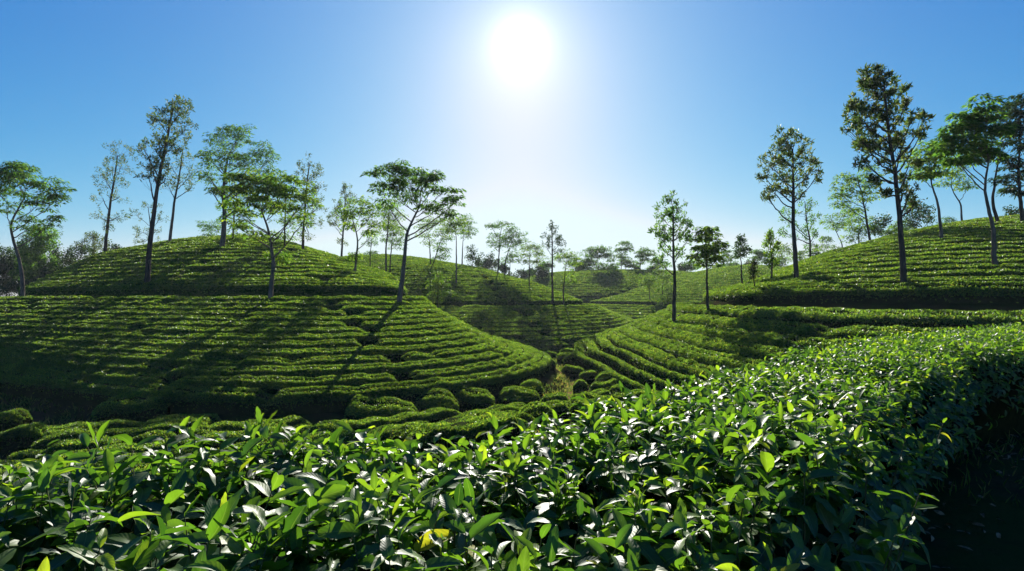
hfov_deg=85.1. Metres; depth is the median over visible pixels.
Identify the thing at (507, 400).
tea hedge
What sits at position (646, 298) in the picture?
tea hedge
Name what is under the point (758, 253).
albizia tree
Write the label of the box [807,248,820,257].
broadleaf tree
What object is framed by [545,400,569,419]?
tea bush
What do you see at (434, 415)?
tea hedge
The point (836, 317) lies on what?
tea hedge
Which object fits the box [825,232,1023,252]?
tea hedge
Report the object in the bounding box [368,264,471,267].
tea hedge
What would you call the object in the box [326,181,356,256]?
silver oak tree
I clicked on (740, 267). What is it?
tea hedge
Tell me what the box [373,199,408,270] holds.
albizia tree
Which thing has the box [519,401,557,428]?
tea bush
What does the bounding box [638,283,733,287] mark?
tea hedge
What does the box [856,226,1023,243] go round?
tea hedge
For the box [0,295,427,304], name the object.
tea hedge
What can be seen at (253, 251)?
tea hedge
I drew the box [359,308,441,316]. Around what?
tea hedge
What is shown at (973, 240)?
tea hedge
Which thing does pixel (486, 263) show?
broadleaf tree
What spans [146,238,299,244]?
tea hedge
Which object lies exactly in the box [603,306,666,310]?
tea hedge
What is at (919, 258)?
tea hedge
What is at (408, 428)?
tea hedge
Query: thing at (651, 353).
tea hedge
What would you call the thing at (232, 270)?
tea hedge
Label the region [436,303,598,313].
tea hedge
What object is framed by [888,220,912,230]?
albizia tree
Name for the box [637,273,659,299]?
albizia tree
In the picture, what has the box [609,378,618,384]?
tea bush
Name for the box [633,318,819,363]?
tea hedge
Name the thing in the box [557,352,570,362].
tea bush
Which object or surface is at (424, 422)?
tea bush
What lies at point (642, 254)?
albizia tree
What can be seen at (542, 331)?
tea hedge
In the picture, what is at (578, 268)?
albizia tree
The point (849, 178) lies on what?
albizia tree
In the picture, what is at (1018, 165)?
albizia tree
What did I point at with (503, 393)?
tea bush
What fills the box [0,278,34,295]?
broadleaf tree
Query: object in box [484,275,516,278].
tea hedge
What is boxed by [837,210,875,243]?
albizia tree
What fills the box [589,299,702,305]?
tea hedge
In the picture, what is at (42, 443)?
tea hedge
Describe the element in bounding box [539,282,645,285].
tea hedge
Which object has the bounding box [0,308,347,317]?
tea hedge
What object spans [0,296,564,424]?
hill
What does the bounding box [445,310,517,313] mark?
tea hedge
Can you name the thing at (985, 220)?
tea hedge
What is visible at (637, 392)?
tea bush
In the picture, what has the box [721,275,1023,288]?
tea hedge
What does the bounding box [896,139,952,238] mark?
albizia tree
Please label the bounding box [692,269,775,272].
tea hedge
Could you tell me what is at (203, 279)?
tea hedge
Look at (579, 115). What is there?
sky
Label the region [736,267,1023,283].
tea hedge
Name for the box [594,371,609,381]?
tea bush
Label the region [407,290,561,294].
tea hedge
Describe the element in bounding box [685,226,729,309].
albizia tree
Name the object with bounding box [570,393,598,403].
tea bush
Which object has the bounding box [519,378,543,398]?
tea bush
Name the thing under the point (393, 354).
tea hedge
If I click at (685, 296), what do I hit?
tea hedge
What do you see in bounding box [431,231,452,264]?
albizia tree
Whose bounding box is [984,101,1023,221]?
albizia tree
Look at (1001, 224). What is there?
tea hedge
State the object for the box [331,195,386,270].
albizia tree
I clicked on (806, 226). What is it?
silver oak tree
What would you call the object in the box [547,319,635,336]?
tea hedge
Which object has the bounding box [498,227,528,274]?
albizia tree
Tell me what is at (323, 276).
tea hedge
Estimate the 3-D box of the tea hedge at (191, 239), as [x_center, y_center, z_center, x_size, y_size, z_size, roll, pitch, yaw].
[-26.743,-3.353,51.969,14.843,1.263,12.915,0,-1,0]
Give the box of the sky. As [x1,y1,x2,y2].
[0,0,1023,295]
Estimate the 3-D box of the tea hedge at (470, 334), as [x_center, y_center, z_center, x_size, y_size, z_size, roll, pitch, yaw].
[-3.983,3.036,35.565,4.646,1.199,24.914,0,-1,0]
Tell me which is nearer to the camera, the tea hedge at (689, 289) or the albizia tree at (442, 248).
the albizia tree at (442, 248)
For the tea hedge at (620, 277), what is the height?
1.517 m
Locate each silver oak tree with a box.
[74,230,111,254]
[89,140,137,251]
[126,201,169,243]
[133,94,198,282]
[159,138,201,240]
[294,153,328,248]
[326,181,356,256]
[539,219,566,304]
[647,190,696,321]
[731,233,751,282]
[746,256,760,285]
[754,125,823,278]
[761,227,782,278]
[776,197,821,256]
[839,62,935,285]
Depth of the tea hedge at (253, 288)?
32.37 m
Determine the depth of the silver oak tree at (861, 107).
21.45 m
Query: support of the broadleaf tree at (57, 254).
on the hill at (547, 378)
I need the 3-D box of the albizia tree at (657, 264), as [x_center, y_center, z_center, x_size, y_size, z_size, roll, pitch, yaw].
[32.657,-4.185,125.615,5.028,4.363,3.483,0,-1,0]
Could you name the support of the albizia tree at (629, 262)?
on the hill
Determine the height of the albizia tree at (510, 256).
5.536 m
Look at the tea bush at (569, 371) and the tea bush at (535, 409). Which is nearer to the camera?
the tea bush at (535, 409)
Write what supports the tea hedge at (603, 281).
on the hill
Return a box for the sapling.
[424,270,455,307]
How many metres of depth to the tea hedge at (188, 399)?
19.05 m
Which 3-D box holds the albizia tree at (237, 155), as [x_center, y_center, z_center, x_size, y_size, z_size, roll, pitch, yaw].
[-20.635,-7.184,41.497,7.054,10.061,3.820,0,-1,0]
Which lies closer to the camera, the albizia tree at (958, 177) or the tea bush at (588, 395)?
the tea bush at (588, 395)
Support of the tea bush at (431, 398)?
on the ground at (990, 551)
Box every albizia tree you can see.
[0,160,76,295]
[190,124,281,246]
[195,220,228,235]
[210,181,261,238]
[215,166,323,297]
[265,197,301,245]
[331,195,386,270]
[360,158,466,301]
[360,231,379,265]
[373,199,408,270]
[380,221,409,272]
[413,216,449,263]
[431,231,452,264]
[440,217,470,283]
[454,213,478,264]
[484,221,519,272]
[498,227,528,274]
[499,249,519,274]
[517,240,548,285]
[539,261,555,271]
[550,248,581,304]
[569,257,582,269]
[579,245,618,269]
[579,253,599,269]
[612,241,634,268]
[616,258,628,268]
[623,259,639,268]
[632,247,656,268]
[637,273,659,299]
[644,264,659,269]
[648,258,665,267]
[652,265,676,293]
[652,285,683,304]
[681,260,696,270]
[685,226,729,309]
[720,249,738,266]
[747,249,770,263]
[770,258,788,266]
[774,244,792,262]
[785,250,809,261]
[812,236,836,252]
[819,212,859,247]
[827,163,884,239]
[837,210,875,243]
[879,225,905,234]
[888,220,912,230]
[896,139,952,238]
[927,93,1019,264]
[933,154,978,219]
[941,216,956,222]
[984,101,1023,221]
[995,91,1023,221]
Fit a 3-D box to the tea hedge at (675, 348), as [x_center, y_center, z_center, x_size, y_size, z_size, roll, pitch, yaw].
[9.163,3.085,33.292,5.186,1.214,39.589,0,-1,10]
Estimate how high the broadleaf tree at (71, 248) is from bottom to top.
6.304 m
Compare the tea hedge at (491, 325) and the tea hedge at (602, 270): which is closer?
the tea hedge at (491, 325)
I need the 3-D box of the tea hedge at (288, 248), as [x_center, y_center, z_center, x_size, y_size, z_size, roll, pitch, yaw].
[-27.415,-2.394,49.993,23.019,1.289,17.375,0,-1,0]
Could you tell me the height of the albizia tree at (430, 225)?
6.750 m
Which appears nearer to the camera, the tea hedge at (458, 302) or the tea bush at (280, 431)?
the tea bush at (280, 431)
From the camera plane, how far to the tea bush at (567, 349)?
40.84 m
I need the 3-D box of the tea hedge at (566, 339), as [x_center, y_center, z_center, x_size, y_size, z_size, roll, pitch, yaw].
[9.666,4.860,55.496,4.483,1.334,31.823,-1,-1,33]
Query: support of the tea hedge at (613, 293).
on the hill
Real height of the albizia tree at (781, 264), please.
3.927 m
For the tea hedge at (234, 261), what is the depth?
37.73 m
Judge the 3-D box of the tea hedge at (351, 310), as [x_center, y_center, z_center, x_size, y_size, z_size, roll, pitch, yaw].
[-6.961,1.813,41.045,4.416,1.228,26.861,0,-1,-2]
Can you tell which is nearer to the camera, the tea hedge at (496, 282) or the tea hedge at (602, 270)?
the tea hedge at (496, 282)
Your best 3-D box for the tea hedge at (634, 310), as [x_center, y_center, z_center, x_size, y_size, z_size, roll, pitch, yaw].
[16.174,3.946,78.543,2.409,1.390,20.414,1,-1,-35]
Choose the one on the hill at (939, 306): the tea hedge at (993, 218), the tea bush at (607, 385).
the tea hedge at (993, 218)
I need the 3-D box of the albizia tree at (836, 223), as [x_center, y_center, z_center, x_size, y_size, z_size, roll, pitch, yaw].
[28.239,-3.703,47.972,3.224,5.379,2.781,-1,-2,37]
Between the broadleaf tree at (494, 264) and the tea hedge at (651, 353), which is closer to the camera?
the tea hedge at (651, 353)
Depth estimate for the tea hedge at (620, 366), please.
25.02 m
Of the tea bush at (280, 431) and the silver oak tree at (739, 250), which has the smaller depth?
the tea bush at (280, 431)
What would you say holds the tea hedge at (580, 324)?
on the hill
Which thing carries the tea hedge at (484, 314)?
on the hill at (547, 378)
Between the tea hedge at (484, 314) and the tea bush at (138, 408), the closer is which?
the tea bush at (138, 408)
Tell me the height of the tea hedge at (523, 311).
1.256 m
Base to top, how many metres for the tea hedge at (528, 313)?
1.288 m
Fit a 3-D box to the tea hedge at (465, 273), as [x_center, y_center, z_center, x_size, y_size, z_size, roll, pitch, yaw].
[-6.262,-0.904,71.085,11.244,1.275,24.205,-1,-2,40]
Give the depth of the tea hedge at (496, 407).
16.55 m
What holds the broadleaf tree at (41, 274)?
on the hill at (547, 378)
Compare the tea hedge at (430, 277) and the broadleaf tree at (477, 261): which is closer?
the tea hedge at (430, 277)
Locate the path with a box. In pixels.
[557,369,574,398]
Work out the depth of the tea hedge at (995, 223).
30.93 m
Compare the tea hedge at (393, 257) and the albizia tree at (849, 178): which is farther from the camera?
the tea hedge at (393, 257)
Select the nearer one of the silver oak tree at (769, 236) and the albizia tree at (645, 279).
the silver oak tree at (769, 236)
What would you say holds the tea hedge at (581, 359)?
on the hill at (939, 306)
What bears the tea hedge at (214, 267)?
on the hill at (547, 378)
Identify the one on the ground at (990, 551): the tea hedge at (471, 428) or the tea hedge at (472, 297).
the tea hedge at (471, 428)
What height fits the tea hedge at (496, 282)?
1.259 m
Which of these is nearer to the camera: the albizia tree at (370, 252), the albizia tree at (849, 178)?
the albizia tree at (849, 178)
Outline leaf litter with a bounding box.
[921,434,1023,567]
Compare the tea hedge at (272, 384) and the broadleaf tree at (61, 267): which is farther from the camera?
the broadleaf tree at (61, 267)
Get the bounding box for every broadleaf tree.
[0,243,18,292]
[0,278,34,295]
[1,246,42,294]
[6,223,63,284]
[26,265,56,283]
[42,242,64,268]
[54,257,76,270]
[57,243,92,266]
[107,241,121,249]
[464,244,484,266]
[474,258,491,268]
[482,251,500,270]
[499,263,509,273]
[506,268,530,277]
[530,263,548,280]
[677,261,687,270]
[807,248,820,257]
[864,211,892,237]
[901,197,936,228]
[1002,204,1019,215]
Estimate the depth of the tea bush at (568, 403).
18.93 m
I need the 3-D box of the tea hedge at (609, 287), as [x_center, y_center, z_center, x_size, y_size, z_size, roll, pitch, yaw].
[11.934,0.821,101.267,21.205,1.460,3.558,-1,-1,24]
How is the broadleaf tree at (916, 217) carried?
on the hill at (939, 306)
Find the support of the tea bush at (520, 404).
on the ground at (990, 551)
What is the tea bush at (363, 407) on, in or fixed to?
on the ground at (990, 551)
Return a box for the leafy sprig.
[262,249,292,291]
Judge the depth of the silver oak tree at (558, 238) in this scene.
55.05 m
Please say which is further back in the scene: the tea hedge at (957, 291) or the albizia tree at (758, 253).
the albizia tree at (758, 253)
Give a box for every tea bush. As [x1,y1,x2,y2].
[0,408,32,430]
[16,422,47,450]
[41,423,96,437]
[89,388,170,422]
[132,429,175,443]
[143,413,222,425]
[178,424,220,434]
[234,418,287,430]
[256,428,288,437]
[308,419,350,433]
[344,394,418,419]
[404,421,428,423]
[415,388,458,411]
[455,385,495,411]
[459,413,476,421]
[498,385,521,403]
[507,386,539,402]
[507,402,525,406]
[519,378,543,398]
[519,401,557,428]
[537,347,549,351]
[540,392,570,402]
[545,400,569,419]
[546,350,556,358]
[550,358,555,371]
[554,399,571,409]
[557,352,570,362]
[559,347,573,352]
[561,364,583,379]
[562,352,574,365]
[569,395,618,416]
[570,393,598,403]
[572,379,587,393]
[575,391,595,400]
[579,370,597,384]
[588,388,610,395]
[590,380,613,391]
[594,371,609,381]
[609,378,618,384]
[609,384,627,393]
[611,392,628,403]
[624,388,654,401]
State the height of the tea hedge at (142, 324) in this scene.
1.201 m
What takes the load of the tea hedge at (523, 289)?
on the hill
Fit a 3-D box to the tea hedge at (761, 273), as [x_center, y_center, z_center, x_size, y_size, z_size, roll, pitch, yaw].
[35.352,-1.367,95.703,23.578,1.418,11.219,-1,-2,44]
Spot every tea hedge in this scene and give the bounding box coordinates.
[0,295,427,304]
[0,299,431,310]
[0,304,327,311]
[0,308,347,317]
[0,311,448,326]
[0,317,346,329]
[0,321,1023,570]
[0,322,365,336]
[0,323,472,345]
[0,331,488,363]
[0,333,361,350]
[0,335,551,415]
[0,337,515,381]
[0,346,390,368]
[0,360,397,396]
[0,407,461,467]
[0,419,145,456]
[0,431,326,475]
[0,445,261,484]
[0,457,154,479]
[6,441,333,506]
[7,435,121,460]
[18,280,407,297]
[29,276,395,284]
[30,417,208,449]
[36,271,399,283]
[45,267,398,280]
[53,263,391,274]
[61,259,383,270]
[69,256,370,266]
[77,252,361,263]
[85,249,354,261]
[94,246,347,258]
[105,244,337,255]
[117,241,328,252]
[135,240,315,249]
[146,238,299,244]
[157,236,297,243]
[174,236,279,239]
[186,235,266,237]
[210,415,310,431]
[309,422,423,447]
[338,303,436,315]
[345,256,428,258]
[346,256,435,259]
[350,257,441,260]
[354,259,446,261]
[357,258,436,261]
[358,260,457,263]
[358,315,456,332]
[359,261,463,264]
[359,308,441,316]
[362,262,472,266]
[366,263,469,266]
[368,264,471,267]
[374,266,492,270]
[374,327,480,345]
[377,319,464,332]
[380,268,496,272]
[384,269,477,272]
[387,271,509,277]
[390,409,535,452]
[392,273,482,277]
[396,276,483,279]
[398,278,531,284]
[400,334,501,361]
[404,280,488,284]
[404,282,485,285]
[404,285,549,290]
[406,287,491,290]
[406,413,528,458]
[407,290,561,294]
[407,292,568,298]
[408,331,533,380]
[411,295,499,298]
[428,298,507,306]
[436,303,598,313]
[437,404,521,422]
[439,307,512,310]
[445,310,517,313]
[449,313,523,317]
[457,311,616,319]
[463,313,621,327]
[471,323,529,328]
[479,317,633,335]
[480,271,502,273]
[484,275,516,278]
[487,277,523,279]
[491,331,541,338]
[492,280,537,284]
[492,283,544,286]
[497,287,556,290]
[501,396,530,404]
[506,295,574,303]
[506,332,599,343]
[514,298,582,305]
[520,306,602,315]
[521,274,677,278]
[523,340,578,350]
[524,276,661,279]
[525,307,606,316]
[528,273,682,276]
[528,277,659,280]
[530,309,611,317]
[532,279,655,281]
[534,272,686,275]
[535,315,627,327]
[536,280,649,283]
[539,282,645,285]
[545,284,638,287]
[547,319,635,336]
[549,270,688,272]
[549,270,691,273]
[550,286,635,289]
[556,288,629,293]
[558,269,689,271]
[561,290,621,295]
[565,293,611,298]
[573,336,653,390]
[578,297,597,303]
[584,332,684,398]
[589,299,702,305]
[596,328,722,399]
[598,303,667,307]
[600,297,702,299]
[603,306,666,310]
[608,308,657,312]
[608,326,739,384]
[609,294,702,297]
[613,311,652,315]
[619,292,704,295]
[620,322,785,376]
[622,314,646,318]
[625,290,705,293]
[630,287,716,290]
[633,285,726,288]
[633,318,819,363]
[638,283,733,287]
[645,313,877,354]
[647,281,738,285]
[648,280,746,283]
[654,278,748,282]
[656,276,760,280]
[656,308,996,342]
[660,274,764,279]
[666,301,1023,331]
[668,273,767,277]
[671,272,768,276]
[678,271,770,275]
[687,270,775,273]
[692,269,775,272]
[697,268,780,271]
[703,279,1023,304]
[708,267,781,269]
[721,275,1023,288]
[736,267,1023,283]
[754,263,1023,279]
[763,257,1023,275]
[774,253,1023,271]
[781,248,1023,268]
[791,244,1023,264]
[801,240,1023,260]
[812,237,1023,256]
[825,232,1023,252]
[833,230,1023,249]
[849,227,1023,245]
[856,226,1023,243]
[868,223,1023,240]
[879,220,1023,237]
[904,219,1019,231]
[915,218,1019,228]
[937,216,1017,224]
[938,215,1019,224]
[945,217,1019,223]
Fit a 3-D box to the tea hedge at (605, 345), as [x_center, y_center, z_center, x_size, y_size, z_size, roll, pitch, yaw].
[7.858,3.848,35.861,5.197,1.138,39.969,0,-1,12]
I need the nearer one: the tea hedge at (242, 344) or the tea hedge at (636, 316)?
the tea hedge at (242, 344)
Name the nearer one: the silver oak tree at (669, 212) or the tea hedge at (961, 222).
the silver oak tree at (669, 212)
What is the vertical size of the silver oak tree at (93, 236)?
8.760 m
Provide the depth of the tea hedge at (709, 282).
84.74 m
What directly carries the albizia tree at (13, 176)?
on the hill at (547, 378)
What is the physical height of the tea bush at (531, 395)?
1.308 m
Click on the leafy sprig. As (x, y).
(279, 258)
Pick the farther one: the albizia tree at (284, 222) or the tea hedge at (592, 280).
the tea hedge at (592, 280)
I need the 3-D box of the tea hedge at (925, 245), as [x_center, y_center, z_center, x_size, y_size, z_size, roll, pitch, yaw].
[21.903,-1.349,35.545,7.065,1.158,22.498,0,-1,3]
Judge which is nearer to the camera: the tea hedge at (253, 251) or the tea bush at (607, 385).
the tea bush at (607, 385)
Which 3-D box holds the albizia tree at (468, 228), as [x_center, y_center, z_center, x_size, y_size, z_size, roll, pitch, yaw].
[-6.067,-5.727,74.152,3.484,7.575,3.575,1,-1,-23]
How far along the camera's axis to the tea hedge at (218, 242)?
44.78 m
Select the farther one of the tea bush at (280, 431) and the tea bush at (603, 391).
the tea bush at (603, 391)
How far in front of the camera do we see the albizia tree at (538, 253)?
62.76 m
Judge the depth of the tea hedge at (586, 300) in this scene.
93.86 m
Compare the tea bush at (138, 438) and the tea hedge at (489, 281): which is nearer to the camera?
the tea bush at (138, 438)
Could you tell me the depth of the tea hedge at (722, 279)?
86.31 m
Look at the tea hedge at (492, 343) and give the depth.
23.87 m
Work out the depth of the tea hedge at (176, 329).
24.60 m
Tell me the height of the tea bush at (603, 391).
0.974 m
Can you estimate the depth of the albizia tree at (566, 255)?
55.76 m
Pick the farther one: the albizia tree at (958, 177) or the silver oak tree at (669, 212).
the albizia tree at (958, 177)
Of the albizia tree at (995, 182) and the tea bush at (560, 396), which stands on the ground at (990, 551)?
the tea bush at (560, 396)
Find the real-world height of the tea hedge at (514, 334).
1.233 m
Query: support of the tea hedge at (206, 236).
on the hill at (547, 378)
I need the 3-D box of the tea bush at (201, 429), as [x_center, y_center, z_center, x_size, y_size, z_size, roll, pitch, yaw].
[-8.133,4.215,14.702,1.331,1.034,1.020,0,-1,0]
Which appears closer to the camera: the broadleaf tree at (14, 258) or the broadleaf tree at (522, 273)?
the broadleaf tree at (14, 258)
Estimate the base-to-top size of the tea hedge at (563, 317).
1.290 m
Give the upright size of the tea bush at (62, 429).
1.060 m
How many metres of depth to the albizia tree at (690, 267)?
121.80 m
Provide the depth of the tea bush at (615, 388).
21.71 m
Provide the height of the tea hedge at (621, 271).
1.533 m
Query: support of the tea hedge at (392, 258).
on the hill
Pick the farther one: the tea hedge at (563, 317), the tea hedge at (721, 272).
the tea hedge at (721, 272)
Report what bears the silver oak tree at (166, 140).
on the hill at (547, 378)
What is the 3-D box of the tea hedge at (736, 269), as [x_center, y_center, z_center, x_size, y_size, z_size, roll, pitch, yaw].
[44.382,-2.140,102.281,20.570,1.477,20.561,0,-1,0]
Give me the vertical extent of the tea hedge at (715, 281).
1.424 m
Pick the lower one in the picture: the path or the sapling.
the path
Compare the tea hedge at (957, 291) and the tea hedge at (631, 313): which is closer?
the tea hedge at (957, 291)
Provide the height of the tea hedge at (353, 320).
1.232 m
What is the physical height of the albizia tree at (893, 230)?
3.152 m
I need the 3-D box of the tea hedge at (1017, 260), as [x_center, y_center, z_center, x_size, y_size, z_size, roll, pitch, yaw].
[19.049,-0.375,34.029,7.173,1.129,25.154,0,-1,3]
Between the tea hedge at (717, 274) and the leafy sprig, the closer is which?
the leafy sprig
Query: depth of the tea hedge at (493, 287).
59.04 m
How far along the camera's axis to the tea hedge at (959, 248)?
26.05 m
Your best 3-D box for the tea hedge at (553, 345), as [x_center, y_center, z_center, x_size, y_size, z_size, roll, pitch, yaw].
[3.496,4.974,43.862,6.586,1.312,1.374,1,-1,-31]
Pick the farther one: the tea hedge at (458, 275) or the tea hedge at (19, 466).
the tea hedge at (458, 275)
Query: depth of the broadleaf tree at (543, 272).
112.14 m
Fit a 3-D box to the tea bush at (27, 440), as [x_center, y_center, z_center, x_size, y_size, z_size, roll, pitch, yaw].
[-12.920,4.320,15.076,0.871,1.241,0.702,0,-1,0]
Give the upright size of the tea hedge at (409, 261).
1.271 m
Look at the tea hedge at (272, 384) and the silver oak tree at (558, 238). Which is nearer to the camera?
the tea hedge at (272, 384)
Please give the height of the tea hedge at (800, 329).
1.158 m
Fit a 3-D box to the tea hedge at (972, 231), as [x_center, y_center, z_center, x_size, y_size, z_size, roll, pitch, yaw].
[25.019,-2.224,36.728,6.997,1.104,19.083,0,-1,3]
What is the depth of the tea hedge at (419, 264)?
68.97 m
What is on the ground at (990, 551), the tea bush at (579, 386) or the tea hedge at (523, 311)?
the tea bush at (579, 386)
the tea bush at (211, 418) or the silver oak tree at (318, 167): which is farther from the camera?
the silver oak tree at (318, 167)
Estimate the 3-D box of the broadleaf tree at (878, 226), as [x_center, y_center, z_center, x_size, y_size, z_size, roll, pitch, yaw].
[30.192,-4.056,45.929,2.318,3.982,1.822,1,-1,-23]
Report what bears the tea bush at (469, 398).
on the ground at (990, 551)
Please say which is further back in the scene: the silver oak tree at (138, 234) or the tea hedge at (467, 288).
the tea hedge at (467, 288)
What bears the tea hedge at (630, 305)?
on the hill
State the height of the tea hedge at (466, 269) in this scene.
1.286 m
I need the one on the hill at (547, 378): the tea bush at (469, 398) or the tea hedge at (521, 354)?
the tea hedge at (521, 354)
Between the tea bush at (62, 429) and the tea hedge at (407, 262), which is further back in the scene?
the tea hedge at (407, 262)
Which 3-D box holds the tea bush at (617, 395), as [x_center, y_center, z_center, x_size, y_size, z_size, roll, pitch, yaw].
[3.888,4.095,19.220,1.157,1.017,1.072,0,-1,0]
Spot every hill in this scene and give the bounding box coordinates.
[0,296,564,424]
[574,301,1023,365]
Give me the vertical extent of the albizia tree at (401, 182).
8.348 m
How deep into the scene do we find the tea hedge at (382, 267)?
67.14 m
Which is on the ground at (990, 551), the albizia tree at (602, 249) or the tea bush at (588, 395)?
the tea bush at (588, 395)
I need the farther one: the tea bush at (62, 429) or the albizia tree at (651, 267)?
the albizia tree at (651, 267)
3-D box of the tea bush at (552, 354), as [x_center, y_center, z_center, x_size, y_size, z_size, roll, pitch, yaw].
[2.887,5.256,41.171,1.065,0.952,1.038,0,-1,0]
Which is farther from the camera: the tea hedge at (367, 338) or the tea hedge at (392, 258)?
the tea hedge at (392, 258)
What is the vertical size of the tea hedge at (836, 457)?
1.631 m
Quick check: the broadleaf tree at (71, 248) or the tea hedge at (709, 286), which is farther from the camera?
the tea hedge at (709, 286)
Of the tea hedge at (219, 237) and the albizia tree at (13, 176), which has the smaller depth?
the albizia tree at (13, 176)
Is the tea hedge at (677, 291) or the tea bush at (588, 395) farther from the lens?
the tea hedge at (677, 291)
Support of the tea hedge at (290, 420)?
on the ground at (990, 551)
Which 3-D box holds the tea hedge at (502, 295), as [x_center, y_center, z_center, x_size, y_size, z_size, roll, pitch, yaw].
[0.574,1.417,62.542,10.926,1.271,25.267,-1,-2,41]
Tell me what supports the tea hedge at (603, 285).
on the hill
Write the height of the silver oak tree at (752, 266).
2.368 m
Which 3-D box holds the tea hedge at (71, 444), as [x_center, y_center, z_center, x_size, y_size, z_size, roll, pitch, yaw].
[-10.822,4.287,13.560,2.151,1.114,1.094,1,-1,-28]
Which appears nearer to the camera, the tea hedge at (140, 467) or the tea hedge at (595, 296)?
the tea hedge at (140, 467)
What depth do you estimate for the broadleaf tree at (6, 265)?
65.34 m
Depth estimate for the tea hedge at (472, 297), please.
54.98 m
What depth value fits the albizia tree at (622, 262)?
126.92 m
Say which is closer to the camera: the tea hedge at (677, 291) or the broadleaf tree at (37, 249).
the broadleaf tree at (37, 249)
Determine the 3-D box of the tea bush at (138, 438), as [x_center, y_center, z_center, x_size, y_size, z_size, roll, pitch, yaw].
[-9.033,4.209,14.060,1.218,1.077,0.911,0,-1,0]
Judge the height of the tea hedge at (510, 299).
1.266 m
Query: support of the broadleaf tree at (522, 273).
on the hill
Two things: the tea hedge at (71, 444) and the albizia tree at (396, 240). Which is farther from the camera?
the albizia tree at (396, 240)
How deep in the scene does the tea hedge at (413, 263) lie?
69.95 m
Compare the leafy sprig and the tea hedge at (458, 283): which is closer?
the leafy sprig
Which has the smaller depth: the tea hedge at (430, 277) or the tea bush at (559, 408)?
the tea bush at (559, 408)
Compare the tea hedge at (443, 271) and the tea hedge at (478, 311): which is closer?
the tea hedge at (478, 311)
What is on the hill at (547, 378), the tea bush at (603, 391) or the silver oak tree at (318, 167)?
the silver oak tree at (318, 167)
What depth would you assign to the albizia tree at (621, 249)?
126.08 m
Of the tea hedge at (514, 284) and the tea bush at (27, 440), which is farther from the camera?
the tea hedge at (514, 284)
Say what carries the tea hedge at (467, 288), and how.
on the hill
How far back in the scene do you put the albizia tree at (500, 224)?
72.02 m
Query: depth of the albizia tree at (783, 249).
80.07 m
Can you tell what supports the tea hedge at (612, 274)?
on the hill
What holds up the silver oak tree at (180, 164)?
on the hill at (547, 378)
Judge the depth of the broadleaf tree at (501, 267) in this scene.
124.61 m
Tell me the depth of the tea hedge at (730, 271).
91.77 m
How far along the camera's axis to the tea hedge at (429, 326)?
26.60 m
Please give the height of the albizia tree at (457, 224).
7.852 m
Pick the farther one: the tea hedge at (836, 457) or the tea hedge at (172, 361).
the tea hedge at (172, 361)
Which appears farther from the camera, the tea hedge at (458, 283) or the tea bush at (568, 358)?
the tea hedge at (458, 283)
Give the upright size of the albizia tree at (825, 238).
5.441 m
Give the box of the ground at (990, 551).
[0,359,1023,570]
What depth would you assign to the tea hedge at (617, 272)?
110.96 m
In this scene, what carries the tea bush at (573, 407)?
on the ground at (990, 551)
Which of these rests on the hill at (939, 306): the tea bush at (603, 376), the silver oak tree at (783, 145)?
the silver oak tree at (783, 145)
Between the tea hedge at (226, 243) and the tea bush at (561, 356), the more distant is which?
the tea hedge at (226, 243)
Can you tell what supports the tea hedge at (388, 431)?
on the ground at (990, 551)
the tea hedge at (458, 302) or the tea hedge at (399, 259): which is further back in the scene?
the tea hedge at (399, 259)
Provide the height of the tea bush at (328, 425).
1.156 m
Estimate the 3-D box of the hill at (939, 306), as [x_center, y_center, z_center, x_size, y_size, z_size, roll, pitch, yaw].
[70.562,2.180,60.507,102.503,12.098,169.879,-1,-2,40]
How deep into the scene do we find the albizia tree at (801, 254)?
71.93 m
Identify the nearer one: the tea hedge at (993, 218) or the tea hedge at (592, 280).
the tea hedge at (993, 218)
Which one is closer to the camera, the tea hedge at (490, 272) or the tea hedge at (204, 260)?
the tea hedge at (204, 260)
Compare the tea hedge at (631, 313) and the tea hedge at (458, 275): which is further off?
the tea hedge at (631, 313)
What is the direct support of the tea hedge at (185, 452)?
on the ground at (990, 551)
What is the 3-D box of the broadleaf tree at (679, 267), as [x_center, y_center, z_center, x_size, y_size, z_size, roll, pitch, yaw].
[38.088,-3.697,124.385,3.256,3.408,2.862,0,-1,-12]
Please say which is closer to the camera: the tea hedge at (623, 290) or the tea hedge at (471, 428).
the tea hedge at (471, 428)
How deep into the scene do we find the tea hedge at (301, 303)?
29.25 m
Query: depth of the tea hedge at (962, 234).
28.60 m
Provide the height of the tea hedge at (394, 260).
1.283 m
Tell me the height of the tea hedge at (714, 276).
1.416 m
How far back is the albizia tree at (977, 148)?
21.80 m
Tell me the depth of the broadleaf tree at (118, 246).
71.74 m
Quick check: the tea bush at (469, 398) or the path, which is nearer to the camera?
the tea bush at (469, 398)
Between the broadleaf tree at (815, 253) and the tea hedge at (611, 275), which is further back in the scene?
the tea hedge at (611, 275)
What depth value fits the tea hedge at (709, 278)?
87.67 m
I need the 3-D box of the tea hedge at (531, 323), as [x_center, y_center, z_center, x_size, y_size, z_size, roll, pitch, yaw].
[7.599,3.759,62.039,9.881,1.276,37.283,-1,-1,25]
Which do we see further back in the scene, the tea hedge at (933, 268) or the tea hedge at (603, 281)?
the tea hedge at (603, 281)
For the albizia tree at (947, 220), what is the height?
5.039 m
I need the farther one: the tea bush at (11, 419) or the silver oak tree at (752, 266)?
the silver oak tree at (752, 266)
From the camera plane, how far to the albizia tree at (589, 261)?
121.92 m
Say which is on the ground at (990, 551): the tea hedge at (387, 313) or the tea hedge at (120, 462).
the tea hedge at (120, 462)

